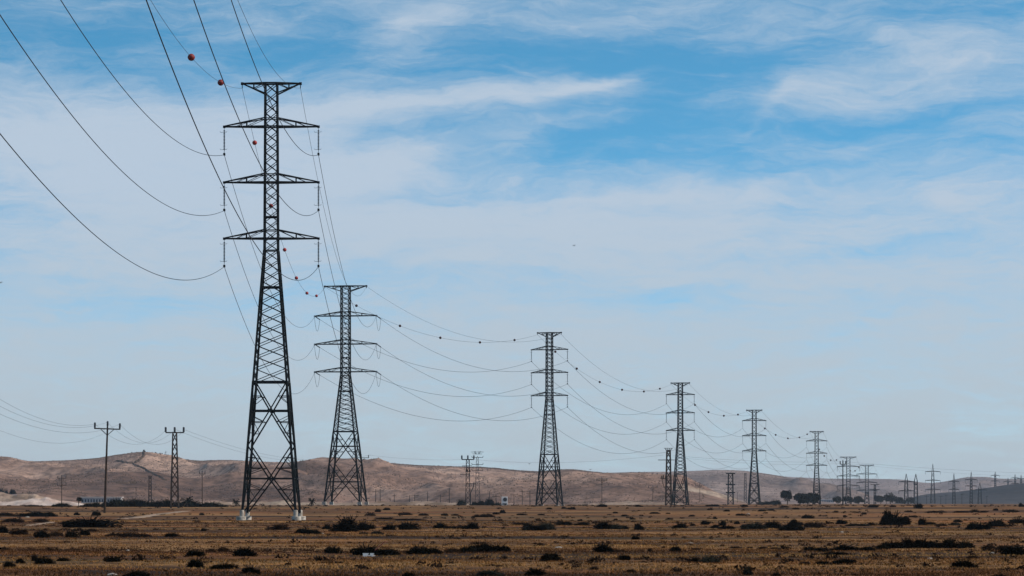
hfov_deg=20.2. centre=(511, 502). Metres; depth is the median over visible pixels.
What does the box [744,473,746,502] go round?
lattice mast
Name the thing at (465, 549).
shrub
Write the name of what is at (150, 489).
lattice mast
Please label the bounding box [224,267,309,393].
power cable
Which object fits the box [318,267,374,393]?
power cable
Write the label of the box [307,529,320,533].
shrub
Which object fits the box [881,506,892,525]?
shrub
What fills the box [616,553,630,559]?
shrub
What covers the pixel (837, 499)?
tree
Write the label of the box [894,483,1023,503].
hill
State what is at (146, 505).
shrub
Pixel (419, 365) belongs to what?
power cable
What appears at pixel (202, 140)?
power cable
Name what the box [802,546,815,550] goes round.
shrub
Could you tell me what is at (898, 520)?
shrub
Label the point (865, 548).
shrub
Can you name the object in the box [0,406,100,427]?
distribution wire
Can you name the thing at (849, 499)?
tree
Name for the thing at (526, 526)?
shrub
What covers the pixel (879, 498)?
tree
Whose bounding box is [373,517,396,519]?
shrub
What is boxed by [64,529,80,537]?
shrub
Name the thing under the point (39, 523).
path
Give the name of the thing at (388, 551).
shrub
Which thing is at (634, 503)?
soil bank
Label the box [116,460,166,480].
path
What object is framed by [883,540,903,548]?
shrub
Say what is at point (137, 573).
shrub
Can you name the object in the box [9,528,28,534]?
shrub
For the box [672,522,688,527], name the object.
shrub
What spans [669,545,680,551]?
shrub
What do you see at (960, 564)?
shrub
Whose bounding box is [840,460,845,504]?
utility pole
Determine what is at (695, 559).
shrub
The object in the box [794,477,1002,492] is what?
hill scrub
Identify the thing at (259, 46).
earth wire
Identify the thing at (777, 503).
shrub
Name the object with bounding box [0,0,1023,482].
sky
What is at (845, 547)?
shrub
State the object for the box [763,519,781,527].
shrub
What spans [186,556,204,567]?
shrub
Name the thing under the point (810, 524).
shrub
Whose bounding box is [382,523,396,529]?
shrub
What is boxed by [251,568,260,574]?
shrub
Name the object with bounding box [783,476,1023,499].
hill
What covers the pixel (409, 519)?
shrub
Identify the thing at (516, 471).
hill scrub
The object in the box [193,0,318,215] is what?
power cable
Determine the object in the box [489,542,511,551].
shrub
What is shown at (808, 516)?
shrub
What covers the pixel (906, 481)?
transmission tower
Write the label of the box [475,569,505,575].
shrub
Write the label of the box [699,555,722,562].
shrub
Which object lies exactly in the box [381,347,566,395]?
power cable
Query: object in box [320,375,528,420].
power cable
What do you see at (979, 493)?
transmission tower
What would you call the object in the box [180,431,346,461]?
distribution wire
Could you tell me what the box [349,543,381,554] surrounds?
shrub
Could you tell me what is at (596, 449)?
power cable
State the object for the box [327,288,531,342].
earth wire
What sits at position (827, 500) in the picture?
building
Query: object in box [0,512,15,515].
shrub
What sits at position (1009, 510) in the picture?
shrub
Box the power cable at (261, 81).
[231,0,316,155]
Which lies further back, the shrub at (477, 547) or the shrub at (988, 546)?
the shrub at (988, 546)
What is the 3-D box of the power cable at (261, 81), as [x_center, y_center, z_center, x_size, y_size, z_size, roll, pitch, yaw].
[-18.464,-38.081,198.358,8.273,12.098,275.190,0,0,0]
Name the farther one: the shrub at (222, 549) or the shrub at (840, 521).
the shrub at (840, 521)
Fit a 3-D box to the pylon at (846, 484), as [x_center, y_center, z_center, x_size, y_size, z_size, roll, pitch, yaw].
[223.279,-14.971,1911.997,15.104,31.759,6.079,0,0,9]
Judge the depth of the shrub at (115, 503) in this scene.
599.17 m
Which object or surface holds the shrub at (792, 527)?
on the ground at (699, 512)
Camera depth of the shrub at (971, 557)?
102.19 m
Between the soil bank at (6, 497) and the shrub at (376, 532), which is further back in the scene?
the soil bank at (6, 497)
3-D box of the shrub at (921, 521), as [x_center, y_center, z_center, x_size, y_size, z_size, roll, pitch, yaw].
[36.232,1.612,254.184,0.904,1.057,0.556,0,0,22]
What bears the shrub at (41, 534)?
on the ground at (699, 512)
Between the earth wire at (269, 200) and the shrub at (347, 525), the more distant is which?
the earth wire at (269, 200)
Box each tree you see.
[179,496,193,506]
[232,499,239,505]
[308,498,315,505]
[780,490,792,504]
[793,493,805,504]
[795,492,815,504]
[813,493,820,504]
[832,496,841,502]
[844,496,853,502]
[853,496,864,503]
[874,495,883,503]
[883,493,897,503]
[896,497,905,503]
[905,497,913,502]
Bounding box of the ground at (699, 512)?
[0,504,1023,575]
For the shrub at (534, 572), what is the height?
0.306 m
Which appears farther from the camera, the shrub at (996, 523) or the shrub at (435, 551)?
the shrub at (996, 523)
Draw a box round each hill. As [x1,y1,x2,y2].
[0,452,747,504]
[612,470,894,503]
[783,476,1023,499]
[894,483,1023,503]
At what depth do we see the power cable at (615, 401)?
886.14 m
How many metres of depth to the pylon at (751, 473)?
1244.22 m
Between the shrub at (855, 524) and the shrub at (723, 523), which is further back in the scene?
the shrub at (723, 523)
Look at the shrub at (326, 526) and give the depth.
218.07 m
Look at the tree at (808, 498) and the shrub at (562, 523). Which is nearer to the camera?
the shrub at (562, 523)
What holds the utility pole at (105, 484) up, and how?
on the ground at (699, 512)
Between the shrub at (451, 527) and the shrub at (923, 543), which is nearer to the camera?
the shrub at (923, 543)
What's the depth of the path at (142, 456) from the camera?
2475.22 m
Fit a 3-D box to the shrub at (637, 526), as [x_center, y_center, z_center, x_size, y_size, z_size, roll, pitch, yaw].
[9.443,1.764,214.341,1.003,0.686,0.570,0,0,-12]
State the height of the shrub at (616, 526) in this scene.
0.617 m
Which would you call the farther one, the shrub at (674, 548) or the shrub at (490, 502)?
the shrub at (490, 502)
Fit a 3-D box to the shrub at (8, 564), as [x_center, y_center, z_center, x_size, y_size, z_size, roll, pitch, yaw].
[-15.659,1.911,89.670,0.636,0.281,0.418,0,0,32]
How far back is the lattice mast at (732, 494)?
1448.74 m
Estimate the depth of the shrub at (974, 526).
211.67 m
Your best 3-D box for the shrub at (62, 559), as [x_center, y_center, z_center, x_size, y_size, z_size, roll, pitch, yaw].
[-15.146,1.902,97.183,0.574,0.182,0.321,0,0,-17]
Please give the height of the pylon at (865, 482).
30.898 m
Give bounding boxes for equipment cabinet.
[502,497,507,504]
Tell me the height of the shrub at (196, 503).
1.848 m
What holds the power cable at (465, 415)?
hanging from the pylon at (350, 387)
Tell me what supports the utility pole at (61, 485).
on the ground at (699, 512)
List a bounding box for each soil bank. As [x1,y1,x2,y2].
[0,492,70,501]
[0,497,83,505]
[212,500,340,504]
[334,501,510,504]
[576,501,684,504]
[668,484,746,503]
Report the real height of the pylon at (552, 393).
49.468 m
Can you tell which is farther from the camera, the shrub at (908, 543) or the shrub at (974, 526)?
the shrub at (974, 526)
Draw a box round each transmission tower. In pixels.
[899,474,913,503]
[913,474,917,503]
[925,465,939,502]
[949,475,958,503]
[965,473,976,503]
[975,483,984,503]
[991,472,999,486]
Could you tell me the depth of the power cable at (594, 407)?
916.55 m
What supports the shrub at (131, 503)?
on the ground at (699, 512)
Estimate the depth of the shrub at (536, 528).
206.66 m
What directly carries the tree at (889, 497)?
on the ground at (699, 512)
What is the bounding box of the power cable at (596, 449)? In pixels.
[532,408,663,453]
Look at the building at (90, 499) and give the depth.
1240.00 m
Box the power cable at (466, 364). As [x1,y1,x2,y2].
[381,319,566,371]
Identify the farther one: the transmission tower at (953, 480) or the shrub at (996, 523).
the transmission tower at (953, 480)
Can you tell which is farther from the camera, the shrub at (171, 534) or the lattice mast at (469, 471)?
the lattice mast at (469, 471)
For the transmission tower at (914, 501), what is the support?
on the ground at (699, 512)
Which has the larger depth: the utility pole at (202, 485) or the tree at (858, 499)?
the tree at (858, 499)
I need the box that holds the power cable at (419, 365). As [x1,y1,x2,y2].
[321,320,528,371]
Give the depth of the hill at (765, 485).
3531.79 m
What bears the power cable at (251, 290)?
hanging from the pylon at (350, 387)
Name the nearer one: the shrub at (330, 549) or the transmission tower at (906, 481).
the shrub at (330, 549)
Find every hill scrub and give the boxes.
[0,452,704,503]
[617,470,863,502]
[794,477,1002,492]
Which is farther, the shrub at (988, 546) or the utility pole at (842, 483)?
the utility pole at (842, 483)
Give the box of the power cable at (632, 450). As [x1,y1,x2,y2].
[578,417,686,453]
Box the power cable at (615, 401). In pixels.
[572,366,687,414]
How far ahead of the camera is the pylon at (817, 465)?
1539.11 m
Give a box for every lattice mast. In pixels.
[148,476,151,502]
[165,427,184,507]
[460,455,475,504]
[472,451,482,502]
[660,448,672,505]
[726,472,734,504]
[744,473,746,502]
[870,484,878,503]
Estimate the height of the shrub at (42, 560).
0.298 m
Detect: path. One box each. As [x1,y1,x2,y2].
[22,522,53,525]
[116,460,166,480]
[116,481,136,483]
[116,511,187,518]
[134,451,145,462]
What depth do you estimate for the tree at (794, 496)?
1296.64 m
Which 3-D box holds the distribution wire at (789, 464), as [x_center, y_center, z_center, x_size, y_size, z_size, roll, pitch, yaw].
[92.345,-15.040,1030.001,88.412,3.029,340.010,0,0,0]
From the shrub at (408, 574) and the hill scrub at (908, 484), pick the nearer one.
the shrub at (408, 574)
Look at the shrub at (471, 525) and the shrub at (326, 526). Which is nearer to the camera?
the shrub at (326, 526)
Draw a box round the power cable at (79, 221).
[0,133,223,279]
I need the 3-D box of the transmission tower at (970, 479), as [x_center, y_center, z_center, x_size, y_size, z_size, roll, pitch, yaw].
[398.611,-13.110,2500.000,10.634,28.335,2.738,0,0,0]
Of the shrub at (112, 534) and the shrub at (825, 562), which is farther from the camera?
the shrub at (112, 534)
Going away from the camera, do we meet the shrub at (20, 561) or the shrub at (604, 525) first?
the shrub at (20, 561)
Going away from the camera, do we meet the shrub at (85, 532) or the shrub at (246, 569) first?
the shrub at (246, 569)
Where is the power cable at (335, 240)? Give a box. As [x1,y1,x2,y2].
[319,159,374,326]
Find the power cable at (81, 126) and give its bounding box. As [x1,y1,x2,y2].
[0,15,222,215]
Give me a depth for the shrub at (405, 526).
214.00 m
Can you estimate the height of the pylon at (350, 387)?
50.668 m
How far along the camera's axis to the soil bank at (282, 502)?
994.53 m
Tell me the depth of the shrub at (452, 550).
116.24 m
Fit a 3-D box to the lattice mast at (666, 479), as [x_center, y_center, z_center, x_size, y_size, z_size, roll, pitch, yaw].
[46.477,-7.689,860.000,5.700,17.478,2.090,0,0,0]
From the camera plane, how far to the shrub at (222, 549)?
122.35 m
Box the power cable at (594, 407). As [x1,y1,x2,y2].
[532,362,663,414]
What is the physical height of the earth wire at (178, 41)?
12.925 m
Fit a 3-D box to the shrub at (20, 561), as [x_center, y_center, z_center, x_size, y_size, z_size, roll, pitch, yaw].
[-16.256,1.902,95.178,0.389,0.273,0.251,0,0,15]
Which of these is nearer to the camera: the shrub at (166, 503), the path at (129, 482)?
the shrub at (166, 503)
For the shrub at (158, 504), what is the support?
on the ground at (699, 512)
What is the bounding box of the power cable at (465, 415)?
[383,376,566,420]
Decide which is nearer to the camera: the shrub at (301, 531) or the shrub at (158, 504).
the shrub at (301, 531)
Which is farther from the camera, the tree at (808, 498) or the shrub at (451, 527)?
the tree at (808, 498)
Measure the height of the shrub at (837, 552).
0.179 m
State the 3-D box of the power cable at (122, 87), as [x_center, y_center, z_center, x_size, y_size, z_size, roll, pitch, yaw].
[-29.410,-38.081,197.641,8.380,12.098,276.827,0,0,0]
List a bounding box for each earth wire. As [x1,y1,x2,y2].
[151,1,233,87]
[238,1,294,87]
[242,89,322,295]
[300,88,365,295]
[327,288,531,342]
[369,288,557,341]
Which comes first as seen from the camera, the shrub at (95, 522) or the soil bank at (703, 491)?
the shrub at (95, 522)
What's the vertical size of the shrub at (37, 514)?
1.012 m
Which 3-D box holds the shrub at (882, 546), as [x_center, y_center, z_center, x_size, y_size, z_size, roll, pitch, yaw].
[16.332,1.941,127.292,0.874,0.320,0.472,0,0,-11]
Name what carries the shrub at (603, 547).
on the ground at (699, 512)
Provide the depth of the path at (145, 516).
409.72 m
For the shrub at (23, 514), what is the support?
on the ground at (699, 512)
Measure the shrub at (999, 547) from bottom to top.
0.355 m
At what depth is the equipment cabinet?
999.20 m
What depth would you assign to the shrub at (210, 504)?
599.16 m
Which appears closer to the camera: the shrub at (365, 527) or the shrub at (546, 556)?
the shrub at (546, 556)
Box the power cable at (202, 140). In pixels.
[146,0,316,280]
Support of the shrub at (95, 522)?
on the ground at (699, 512)
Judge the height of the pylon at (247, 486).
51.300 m
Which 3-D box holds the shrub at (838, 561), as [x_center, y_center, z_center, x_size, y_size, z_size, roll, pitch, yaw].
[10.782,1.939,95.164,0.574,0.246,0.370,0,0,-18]
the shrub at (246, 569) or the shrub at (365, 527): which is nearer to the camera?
the shrub at (246, 569)
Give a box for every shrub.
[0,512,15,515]
[0,525,8,532]
[1,518,24,521]
[2,561,15,567]
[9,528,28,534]
[15,557,25,563]
[16,513,30,516]
[26,510,47,516]
[31,554,38,560]
[32,518,49,521]
[33,529,50,537]
[34,557,56,563]
[44,511,57,515]
[49,530,63,536]
[53,502,71,506]
[57,557,70,560]
[60,516,123,527]
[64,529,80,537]
[78,503,92,506]
[80,529,89,535]
[89,501,101,506]
[91,510,101,515]
[103,556,120,561]
[105,532,120,535]
[106,497,123,506]
[117,532,141,536]
[122,497,139,506]
[122,569,151,575]
[135,499,152,506]
[138,533,151,536]
[141,501,153,506]
[151,501,162,506]
[161,499,172,506]
[165,532,179,536]
[183,549,205,556]
[184,500,202,506]
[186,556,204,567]
[201,501,223,506]
[210,562,238,568]
[216,546,230,550]
[231,545,258,555]
[240,564,256,573]
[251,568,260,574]
[264,523,289,529]
[295,527,314,533]
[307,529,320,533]
[322,523,330,528]
[324,544,342,553]
[328,515,363,531]
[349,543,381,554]
[356,520,369,530]
[370,530,383,533]
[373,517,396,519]
[375,547,400,555]
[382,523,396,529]
[394,518,425,519]
[397,511,411,514]
[398,520,421,529]
[402,571,414,575]
[404,543,430,553]
[429,546,442,553]
[432,522,447,528]
[443,525,464,528]
[444,547,461,552]
[456,499,466,504]
[460,521,479,528]
[460,545,475,552]
[468,541,488,551]
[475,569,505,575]
[479,543,498,551]
[480,513,494,516]
[485,497,494,504]
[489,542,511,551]
[521,522,534,530]
[524,567,547,575]
[529,524,547,530]
[535,521,556,529]
[538,550,563,561]
[554,520,572,524]
[573,521,589,524]
[591,542,613,552]
[592,519,611,528]
[611,522,623,528]
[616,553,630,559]
[633,522,644,529]
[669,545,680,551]
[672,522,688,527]
[688,556,699,561]
[699,520,709,524]
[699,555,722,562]
[718,520,726,525]
[718,525,734,528]
[740,521,768,528]
[743,565,752,574]
[756,500,773,504]
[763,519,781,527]
[771,499,781,504]
[777,521,804,530]
[788,518,798,524]
[801,514,814,517]
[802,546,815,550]
[803,520,826,526]
[814,560,832,564]
[820,551,847,554]
[829,543,858,550]
[832,558,845,564]
[835,518,847,523]
[843,557,856,562]
[844,523,871,525]
[859,545,874,550]
[873,543,890,549]
[877,510,911,524]
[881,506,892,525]
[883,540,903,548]
[901,536,919,548]
[913,503,922,507]
[914,536,934,548]
[918,516,926,524]
[931,539,944,547]
[940,537,958,548]
[948,558,979,568]
[952,510,969,512]
[953,539,974,548]
[964,521,991,529]
[965,555,979,558]
[980,544,995,549]
[984,517,1005,526]
[996,544,1012,549]
[999,543,1023,555]
[1003,509,1017,511]
[1008,517,1023,523]
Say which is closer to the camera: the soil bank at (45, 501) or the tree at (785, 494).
the soil bank at (45, 501)
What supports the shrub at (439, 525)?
on the ground at (699, 512)
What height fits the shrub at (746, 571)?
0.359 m
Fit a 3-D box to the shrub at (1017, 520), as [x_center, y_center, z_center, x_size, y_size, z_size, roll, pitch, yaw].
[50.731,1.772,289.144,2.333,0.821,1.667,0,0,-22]
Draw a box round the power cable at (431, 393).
[321,348,528,396]
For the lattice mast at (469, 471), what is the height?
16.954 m
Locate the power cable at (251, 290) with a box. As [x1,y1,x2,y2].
[224,211,312,359]
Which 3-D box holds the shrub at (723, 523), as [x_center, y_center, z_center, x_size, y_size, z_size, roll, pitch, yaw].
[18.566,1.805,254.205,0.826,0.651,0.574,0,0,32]
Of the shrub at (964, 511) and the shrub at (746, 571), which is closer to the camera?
the shrub at (746, 571)
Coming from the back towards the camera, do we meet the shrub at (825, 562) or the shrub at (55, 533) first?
the shrub at (55, 533)
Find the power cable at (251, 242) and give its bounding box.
[224,156,313,327]
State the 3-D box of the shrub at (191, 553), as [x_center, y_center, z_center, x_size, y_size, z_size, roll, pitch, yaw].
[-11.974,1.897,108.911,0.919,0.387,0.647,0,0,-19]
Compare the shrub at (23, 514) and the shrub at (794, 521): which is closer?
the shrub at (794, 521)
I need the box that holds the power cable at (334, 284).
[318,211,375,359]
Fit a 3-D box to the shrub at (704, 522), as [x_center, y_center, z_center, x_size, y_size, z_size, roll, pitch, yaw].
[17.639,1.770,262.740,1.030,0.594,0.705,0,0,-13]
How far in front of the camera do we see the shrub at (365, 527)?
209.63 m
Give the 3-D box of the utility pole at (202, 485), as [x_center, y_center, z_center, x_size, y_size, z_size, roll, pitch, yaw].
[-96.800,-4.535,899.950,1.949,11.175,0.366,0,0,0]
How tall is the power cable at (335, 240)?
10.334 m
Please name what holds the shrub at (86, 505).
on the ground at (699, 512)
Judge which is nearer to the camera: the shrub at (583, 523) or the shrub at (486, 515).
the shrub at (583, 523)
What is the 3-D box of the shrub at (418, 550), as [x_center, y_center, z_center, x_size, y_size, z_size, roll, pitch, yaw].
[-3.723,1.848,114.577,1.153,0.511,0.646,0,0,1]
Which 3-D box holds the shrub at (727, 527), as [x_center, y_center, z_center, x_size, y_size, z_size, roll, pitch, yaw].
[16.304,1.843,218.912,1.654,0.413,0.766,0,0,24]
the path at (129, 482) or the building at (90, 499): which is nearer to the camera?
the building at (90, 499)
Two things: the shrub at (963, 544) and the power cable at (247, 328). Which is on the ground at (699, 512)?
the shrub at (963, 544)
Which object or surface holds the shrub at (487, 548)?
on the ground at (699, 512)
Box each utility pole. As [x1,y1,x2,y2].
[57,475,65,501]
[94,421,120,512]
[199,471,203,501]
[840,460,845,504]
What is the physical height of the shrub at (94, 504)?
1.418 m
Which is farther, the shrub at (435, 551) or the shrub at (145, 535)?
the shrub at (145, 535)
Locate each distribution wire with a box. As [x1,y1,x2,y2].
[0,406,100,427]
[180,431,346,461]
[678,457,837,464]
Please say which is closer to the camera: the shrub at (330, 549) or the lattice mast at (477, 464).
the shrub at (330, 549)
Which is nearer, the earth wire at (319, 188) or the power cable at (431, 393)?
the earth wire at (319, 188)
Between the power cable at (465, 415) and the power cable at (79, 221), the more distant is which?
the power cable at (465, 415)
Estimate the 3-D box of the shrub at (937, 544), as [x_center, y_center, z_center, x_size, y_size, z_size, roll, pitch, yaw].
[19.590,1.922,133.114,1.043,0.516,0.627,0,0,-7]
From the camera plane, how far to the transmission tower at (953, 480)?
2499.78 m
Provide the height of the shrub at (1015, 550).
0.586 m
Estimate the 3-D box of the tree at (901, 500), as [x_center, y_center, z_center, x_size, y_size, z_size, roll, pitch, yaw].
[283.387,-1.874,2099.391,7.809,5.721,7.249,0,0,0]
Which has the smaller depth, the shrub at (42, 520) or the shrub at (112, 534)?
the shrub at (112, 534)
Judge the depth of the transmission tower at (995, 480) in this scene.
3699.55 m
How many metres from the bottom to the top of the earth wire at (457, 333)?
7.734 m
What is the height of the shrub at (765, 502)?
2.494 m
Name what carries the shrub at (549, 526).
on the ground at (699, 512)
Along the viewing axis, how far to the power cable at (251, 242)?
389.90 m
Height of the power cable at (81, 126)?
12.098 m
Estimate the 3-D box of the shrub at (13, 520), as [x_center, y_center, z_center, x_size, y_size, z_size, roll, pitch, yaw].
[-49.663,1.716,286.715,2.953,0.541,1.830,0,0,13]
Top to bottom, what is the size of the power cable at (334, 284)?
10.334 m
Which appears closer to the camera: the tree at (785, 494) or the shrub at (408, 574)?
the shrub at (408, 574)
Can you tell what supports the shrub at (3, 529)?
on the ground at (699, 512)
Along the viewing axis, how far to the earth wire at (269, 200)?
393.24 m
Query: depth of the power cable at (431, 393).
752.12 m
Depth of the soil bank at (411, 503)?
1014.43 m
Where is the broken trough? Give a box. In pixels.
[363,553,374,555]
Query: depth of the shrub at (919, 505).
543.90 m
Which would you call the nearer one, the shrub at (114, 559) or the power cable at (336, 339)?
the shrub at (114, 559)
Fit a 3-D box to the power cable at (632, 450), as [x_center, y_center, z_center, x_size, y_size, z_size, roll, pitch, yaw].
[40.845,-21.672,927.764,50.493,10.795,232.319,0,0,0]
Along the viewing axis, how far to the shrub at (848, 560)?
95.67 m
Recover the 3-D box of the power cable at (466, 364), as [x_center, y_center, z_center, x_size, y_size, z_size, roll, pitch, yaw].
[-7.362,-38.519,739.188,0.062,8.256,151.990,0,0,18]
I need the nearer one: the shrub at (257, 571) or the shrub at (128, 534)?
the shrub at (257, 571)
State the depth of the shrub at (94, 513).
411.68 m
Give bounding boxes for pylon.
[220,82,320,519]
[314,285,380,504]
[531,332,568,505]
[666,382,694,504]
[742,410,765,504]
[806,431,826,503]
[837,457,859,503]
[856,465,876,503]
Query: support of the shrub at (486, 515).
on the ground at (699, 512)
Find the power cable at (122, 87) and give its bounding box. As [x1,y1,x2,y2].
[60,0,221,155]
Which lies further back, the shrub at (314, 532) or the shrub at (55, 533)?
the shrub at (314, 532)
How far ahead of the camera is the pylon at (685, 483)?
1044.22 m
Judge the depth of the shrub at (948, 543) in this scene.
133.31 m
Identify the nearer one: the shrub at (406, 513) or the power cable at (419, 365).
the shrub at (406, 513)
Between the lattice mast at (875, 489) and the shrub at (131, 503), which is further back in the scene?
the lattice mast at (875, 489)
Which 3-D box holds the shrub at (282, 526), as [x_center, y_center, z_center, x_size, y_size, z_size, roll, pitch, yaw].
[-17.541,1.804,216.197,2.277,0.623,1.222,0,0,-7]
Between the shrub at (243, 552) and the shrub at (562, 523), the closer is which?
the shrub at (243, 552)
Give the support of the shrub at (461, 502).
on the ground at (699, 512)
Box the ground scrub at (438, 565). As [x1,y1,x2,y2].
[0,503,1023,571]
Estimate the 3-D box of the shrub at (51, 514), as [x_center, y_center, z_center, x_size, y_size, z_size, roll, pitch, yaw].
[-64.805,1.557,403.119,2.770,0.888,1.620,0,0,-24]
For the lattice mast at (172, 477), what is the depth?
559.55 m
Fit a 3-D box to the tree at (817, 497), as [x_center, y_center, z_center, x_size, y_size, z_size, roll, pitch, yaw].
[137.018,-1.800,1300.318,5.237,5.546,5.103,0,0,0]
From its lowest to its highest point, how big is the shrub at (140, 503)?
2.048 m
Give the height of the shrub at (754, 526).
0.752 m
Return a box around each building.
[81,497,122,502]
[821,499,833,502]
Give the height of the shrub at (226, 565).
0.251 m
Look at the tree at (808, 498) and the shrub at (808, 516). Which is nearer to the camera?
the shrub at (808, 516)
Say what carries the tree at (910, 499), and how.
on the ground at (699, 512)
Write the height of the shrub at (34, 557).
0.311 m
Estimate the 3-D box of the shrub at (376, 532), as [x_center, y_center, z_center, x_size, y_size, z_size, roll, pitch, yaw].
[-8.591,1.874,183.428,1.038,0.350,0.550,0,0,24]

